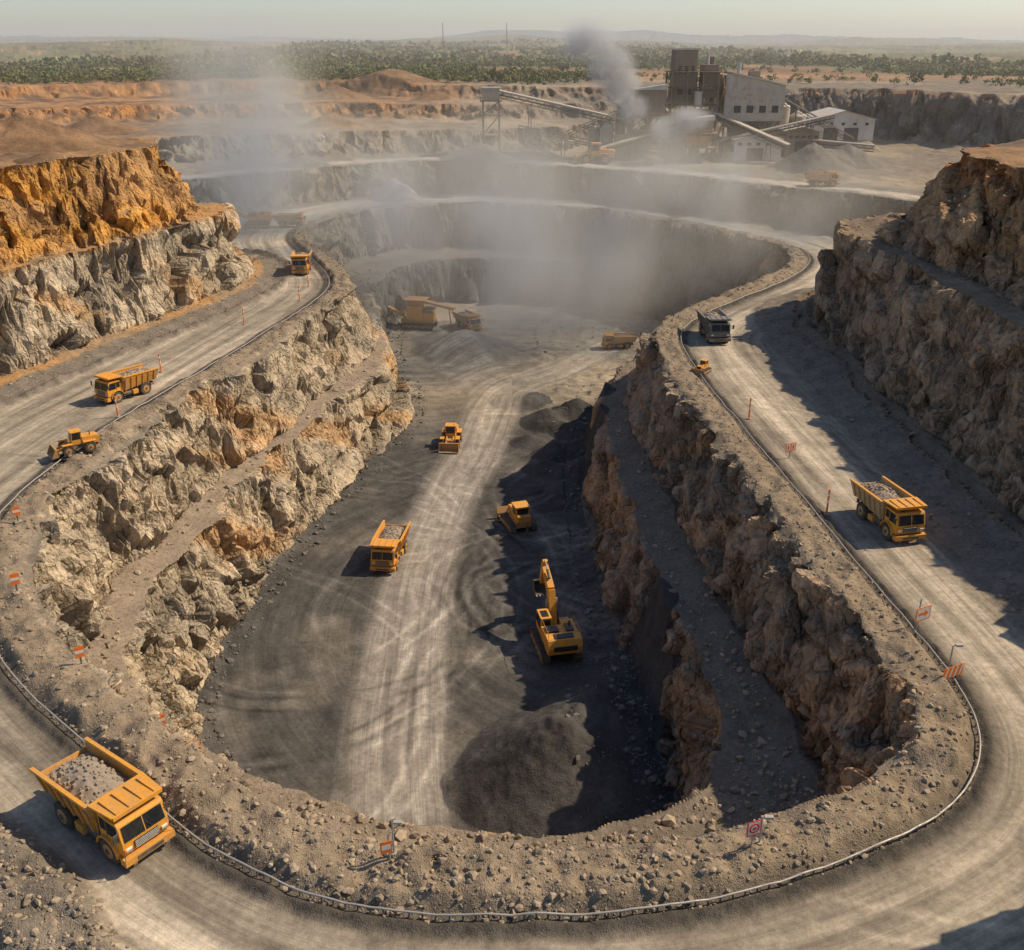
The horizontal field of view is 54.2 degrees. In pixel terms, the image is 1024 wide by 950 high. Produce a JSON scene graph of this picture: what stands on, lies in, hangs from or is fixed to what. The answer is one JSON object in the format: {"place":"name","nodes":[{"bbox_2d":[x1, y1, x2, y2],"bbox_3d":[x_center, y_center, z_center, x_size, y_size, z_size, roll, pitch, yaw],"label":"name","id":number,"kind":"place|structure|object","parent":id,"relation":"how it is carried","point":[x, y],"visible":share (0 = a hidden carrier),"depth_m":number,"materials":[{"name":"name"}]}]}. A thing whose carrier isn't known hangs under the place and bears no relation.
{"place":"outdoors","nodes":[
{"label":"outdoors","id":0,"kind":"place"},
{"bbox_2d":[0,30,1023,949],"bbox_3d":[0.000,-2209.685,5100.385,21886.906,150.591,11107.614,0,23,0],"label":"terrain","id":1,"kind":"structure","parent":0,"point":[422,688],"depth_m":123.79,"materials":[{"name":"brown stone"}]},
{"bbox_2d":[9,573,21,592],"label":"marker post","id":2,"kind":"object","parent":1,"relation":"on","point":[14,579],"visible":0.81,"depth_m":79.21,"materials":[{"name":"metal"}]},
{"bbox_2d":[11,506,21,524],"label":"marker post","id":3,"kind":"object","parent":1,"relation":"on","point":[16,511],"visible":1,"depth_m":91.16,"materials":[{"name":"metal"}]},
{"bbox_2d":[47,428,99,459],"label":"wheel loader","id":4,"kind":"object","parent":1,"relation":"on","point":[88,441],"visible":1,"depth_m":107.47,"materials":[{"name":"yellow metal"}]},
{"bbox_2d":[74,645,87,667],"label":"striped hazard sign","id":5,"kind":"object","parent":1,"relation":"on","point":[79,651],"visible":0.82,"depth_m":70.72,"materials":[{"name":"metal"}]},
{"bbox_2d":[158,714,165,723],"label":"marker post","id":6,"kind":"object","parent":1,"relation":"on","point":[162,719],"visible":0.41,"depth_m":66.28,"materials":[{"name":"metal"}]},
{"bbox_2d":[380,834,391,859],"bbox_3d":[-6.767,20.163,53.708,0.640,2.000,0.156,-9,25,-21],"label":"warning sign","id":7,"kind":"object","parent":1,"relation":"on","point":[385,847],"visible":1,"depth_m":53.54,"materials":[{"name":"metal"}]},
{"bbox_2d":[366,520,410,572],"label":"haul truck","id":8,"kind":"object","parent":1,"relation":"on","point":[389,544],"visible":1,"depth_m":129.52,"materials":[{"name":"metal"}]},
{"bbox_2d":[387,296,454,329],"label":"mobile crusher","id":9,"kind":"object","parent":1,"relation":"on","point":[421,315],"visible":0.98,"depth_m":239.84,"materials":[{"name":"yellow metal"}]},
{"bbox_2d":[442,23,443,51],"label":"radio mast","id":10,"kind":"object","parent":1,"relation":"on","point":[442,38],"visible":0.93,"depth_m":1374.10,"materials":[{"name":"metal"}]},
{"bbox_2d":[439,422,461,452],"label":"wheel loader","id":11,"kind":"object","parent":1,"relation":"on","point":[451,434],"visible":1,"depth_m":169.13,"materials":[{"name":"yellow metal"}]},
{"bbox_2d":[451,309,482,329],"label":"haul truck","id":12,"kind":"object","parent":1,"relation":"on","point":[468,319],"visible":0.98,"depth_m":238.38,"materials":[{"name":"metal"}]},
{"bbox_2d":[0,250,980,921],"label":"guard pipe","id":13,"kind":"object","parent":1,"relation":"on","point":[756,888],"visible":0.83,"depth_m":55.27,"materials":[{"name":"metal"}]},
{"bbox_2d":[480,87,501,148],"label":"transfer tower","id":14,"kind":"structure","parent":1,"relation":"on","point":[490,94],"depth_m":308.11,"materials":[{"name":"metal"}]},
{"bbox_2d":[0,143,1023,949],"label":"rock rubble","id":15,"kind":"object","parent":1,"relation":"on","point":[454,869],"visible":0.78,"depth_m":70.83,"materials":[{"name":"stone"}]},
{"bbox_2d":[391,820,401,856],"bbox_3d":[-6.219,19.600,53.818,0.718,2.628,0.403,0,23,0],"label":"street lamp","id":16,"kind":"object","parent":15,"relation":"on","point":[395,822],"visible":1,"depth_m":53.66,"materials":[{"name":"metal"}]},
{"bbox_2d":[0,37,1023,86],"bbox_3d":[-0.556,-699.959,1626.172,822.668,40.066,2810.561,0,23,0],"label":"distant trees","id":17,"kind":"object","parent":1,"relation":"on","point":[430,64],"visible":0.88,"depth_m":776.67,"materials":[{"name":"green plant"}]},
{"bbox_2d":[496,500,537,534],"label":"bulldozer","id":18,"kind":"object","parent":1,"relation":"on","point":[513,516],"visible":1,"depth_m":140.36,"materials":[{"name":"yellow metal"}]},
{"bbox_2d":[530,559,582,663],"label":"excavator","id":19,"kind":"object","parent":1,"relation":"on","point":[551,633],"visible":1,"depth_m":111.47,"materials":[{"name":"yellow metal"}]},
{"bbox_2d":[518,125,609,159],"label":"belt conveyor","id":20,"kind":"object","parent":1,"relation":"on","point":[574,139],"visible":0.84,"depth_m":301.08,"materials":[{"name":"metal"}]},
{"bbox_2d":[499,89,634,144],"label":"belt conveyor","id":21,"kind":"object","parent":1,"relation":"on","point":[562,105],"visible":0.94,"depth_m":305.03,"materials":[{"name":"metal"}]},
{"bbox_2d":[544,103,633,155],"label":"belt conveyor","id":22,"kind":"object","parent":1,"relation":"on","point":[584,126],"visible":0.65,"depth_m":306.61,"materials":[{"name":"metal"}]},
{"bbox_2d":[571,142,615,164],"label":"wheel loader","id":23,"kind":"object","parent":1,"relation":"on","point":[604,156],"visible":0.99,"depth_m":289.97,"materials":[{"name":"yellow metal"}]},
{"bbox_2d":[588,121,600,149],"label":"storage silo","id":24,"kind":"object","parent":1,"relation":"on","point":[591,133],"visible":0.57,"depth_m":308.14,"materials":[{"name":"metal"}]},
{"bbox_2d":[601,119,613,148],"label":"storage silo","id":25,"kind":"object","parent":1,"relation":"on","point":[607,130],"visible":0.59,"depth_m":303.30,"materials":[{"name":"metal"}]},
{"bbox_2d":[601,332,636,349],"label":"haul truck","id":26,"kind":"object","parent":1,"relation":"on","point":[610,340],"visible":1,"depth_m":224.27,"materials":[{"name":"metal"}]},
{"bbox_2d":[586,126,674,161],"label":"belt conveyor","id":27,"kind":"object","parent":1,"relation":"on","point":[632,139],"visible":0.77,"depth_m":298.26,"materials":[{"name":"metal"}]},
{"bbox_2d":[644,150,664,165],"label":"wheel loader","id":28,"kind":"object","parent":1,"relation":"on","point":[653,158],"visible":1,"depth_m":288.78,"materials":[{"name":"black metal"}]},
{"bbox_2d":[613,83,697,160],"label":"crushing plant","id":29,"kind":"object","parent":1,"relation":"on","point":[649,102],"visible":0.76,"depth_m":298.61,"materials":[{"name":"metal"}]},
{"bbox_2d":[647,133,688,160],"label":"belt conveyor","id":30,"kind":"object","parent":1,"relation":"on","point":[668,142],"visible":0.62,"depth_m":294.93,"materials":[{"name":"metal"}]},
{"bbox_2d":[661,48,725,157],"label":"screening tower","id":31,"kind":"structure","parent":1,"relation":"on","point":[683,87],"depth_m":301.65,"materials":[{"name":"metal"}]},
{"bbox_2d":[676,115,719,162],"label":"screening frame","id":32,"kind":"object","parent":1,"relation":"on","point":[698,131],"visible":0.89,"depth_m":294.20,"materials":[{"name":"metal"}]},
{"bbox_2d":[712,63,787,157],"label":"crusher house","id":33,"kind":"structure","parent":1,"relation":"on","point":[751,96],"depth_m":301.30,"materials":[{"name":"metal"}]},
{"bbox_2d":[714,112,789,161],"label":"belt conveyor","id":34,"kind":"object","parent":1,"relation":"on","point":[743,127],"visible":0.92,"depth_m":296.15,"materials":[{"name":"metal"}]},
{"bbox_2d":[746,819,761,846],"bbox_3d":[12.908,19.319,53.590,0.882,2.100,0.151,-8,25,-18],"label":"warning sign","id":35,"kind":"object","parent":1,"relation":"on","point":[753,827],"visible":1,"depth_m":53.33,"materials":[{"name":"metal"}]},
{"bbox_2d":[728,133,784,160],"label":"metal shed","id":36,"kind":"structure","parent":1,"relation":"on","point":[747,148],"depth_m":297.11,"materials":[{"name":"metal"}]},
{"bbox_2d":[756,815,773,845],"bbox_3d":[13.581,19.204,53.865,0.718,2.268,0.403,0,23,0],"label":"street lamp","id":37,"kind":"object","parent":1,"relation":"on","point":[759,842],"visible":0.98,"depth_m":53.62,"materials":[{"name":"metal"}]},
{"bbox_2d":[709,113,834,159],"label":"belt conveyor","id":38,"kind":"object","parent":1,"relation":"on","point":[786,125],"visible":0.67,"depth_m":299.41,"materials":[{"name":"metal"}]},
{"bbox_2d":[771,101,789,135],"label":"storage silo","id":39,"kind":"object","parent":1,"relation":"on","point":[786,114],"visible":0.2,"depth_m":315.93,"materials":[{"name":"metal"}]},
{"bbox_2d":[789,107,805,125],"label":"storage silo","id":40,"kind":"object","parent":1,"relation":"on","point":[799,117],"visible":0.23,"depth_m":317.30,"materials":[{"name":"metal"}]},
{"bbox_2d":[778,124,821,156],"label":"metal shed","id":41,"kind":"structure","parent":1,"relation":"on","point":[794,138],"depth_m":306.33,"materials":[{"name":"metal"}]},
{"bbox_2d":[784,98,853,148],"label":"belt conveyor","id":42,"kind":"object","parent":1,"relation":"on","point":[829,124],"visible":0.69,"depth_m":308.80,"materials":[{"name":"metal"}]},
{"bbox_2d":[804,170,840,186],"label":"haul truck","id":43,"kind":"object","parent":1,"relation":"on","point":[817,179],"visible":0.99,"depth_m":246.08,"materials":[{"name":"metal"}]},
{"bbox_2d":[778,136,874,151],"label":"belt conveyor","id":44,"kind":"object","parent":1,"relation":"on","point":[845,143],"visible":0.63,"depth_m":304.88,"materials":[{"name":"metal"}]},
{"bbox_2d":[804,107,877,140],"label":"metal shed","id":45,"kind":"structure","parent":1,"relation":"on","point":[856,126],"depth_m":325.88,"materials":[{"name":"metal"}]},
{"bbox_2d":[914,598,931,634],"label":"warning sign","id":46,"kind":"object","parent":1,"relation":"on","point":[922,613],"visible":0.95,"depth_m":75.16,"materials":[{"name":"metal"}]},
{"bbox_2d":[943,662,963,680],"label":"striped hazard sign","id":47,"kind":"object","parent":1,"relation":"on","point":[952,671],"visible":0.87,"depth_m":69.15,"materials":[{"name":"metal"}]},
{"bbox_2d":[948,643,963,667],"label":"street lamp","id":48,"kind":"object","parent":1,"relation":"on","point":[959,645],"visible":0.6,"depth_m":69.82,"materials":[{"name":"metal"}]},
{"bbox_2d":[0,177,1023,949],"bbox_3d":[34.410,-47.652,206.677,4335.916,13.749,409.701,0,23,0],"label":"haul road","id":49,"kind":"structure","parent":0,"point":[962,889],"depth_m":63.17,"materials":[{"name":"grey gravel"}]},
{"bbox_2d":[29,737,174,868],"bbox_3d":[-22.974,18.389,56.322,8.386,3.699,3.766,17,28,33],"label":"haul truck","id":50,"kind":"object","parent":49,"relation":"on","point":[111,802],"visible":1,"depth_m":54.93,"materials":[{"name":"metal"}]},
{"bbox_2d":[114,396,119,417],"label":"delineator post","id":51,"kind":"object","parent":49,"relation":"on","point":[118,415],"visible":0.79,"depth_m":119.25,"materials":[{"name":"orange paint"}]},
{"bbox_2d":[90,363,158,402],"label":"haul truck","id":52,"kind":"object","parent":49,"relation":"on","point":[119,384],"visible":0.99,"depth_m":124.72,"materials":[{"name":"metal"}]},
{"bbox_2d":[158,353,162,372],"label":"delineator post","id":53,"kind":"object","parent":49,"relation":"on","point":[160,371],"visible":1,"depth_m":135.77,"materials":[{"name":"orange paint"}]},
{"bbox_2d":[236,209,273,228],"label":"truck","id":54,"kind":"object","parent":49,"relation":"on","point":[260,220],"visible":0.86,"depth_m":241.74,"materials":[{"name":"black metal"}]},
{"bbox_2d":[273,212,307,226],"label":"haul truck","id":55,"kind":"object","parent":49,"relation":"on","point":[297,219],"visible":0.99,"depth_m":243.12,"materials":[{"name":"metal"}]},
{"bbox_2d":[289,250,311,273],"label":"haul truck","id":56,"kind":"object","parent":49,"relation":"on","point":[301,262],"visible":1,"depth_m":192.10,"materials":[{"name":"metal"}]},
{"bbox_2d":[691,358,711,374],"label":"bulldozer","id":57,"kind":"object","parent":49,"relation":"on","point":[702,367],"visible":1,"depth_m":135.18,"materials":[{"name":"yellow metal"}]},
{"bbox_2d":[696,309,733,342],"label":"haul truck","id":58,"kind":"object","parent":49,"relation":"on","point":[714,327],"visible":1,"depth_m":148.03,"materials":[{"name":"metal"}]},
{"bbox_2d":[746,398,751,419],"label":"delineator post","id":59,"kind":"object","parent":49,"relation":"on","point":[748,418],"visible":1,"depth_m":118.58,"materials":[{"name":"orange paint"}]},
{"bbox_2d":[785,442,795,457],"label":"warning sign","id":60,"kind":"object","parent":49,"relation":"on","point":[790,447],"visible":1,"depth_m":107.31,"materials":[{"name":"metal"}]},
{"bbox_2d":[824,489,830,515],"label":"delineator post","id":61,"kind":"object","parent":49,"relation":"on","point":[826,513],"visible":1,"depth_m":94.33,"materials":[{"name":"orange paint"}]},
{"bbox_2d":[850,476,931,542],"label":"haul truck","id":62,"kind":"object","parent":49,"relation":"on","point":[893,511],"visible":1,"depth_m":89.84,"materials":[{"name":"metal"}]},
{"bbox_2d":[0,0,1023,40],"label":"sky","id":63,"kind":"structure","parent":0,"point":[1002,20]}
]}

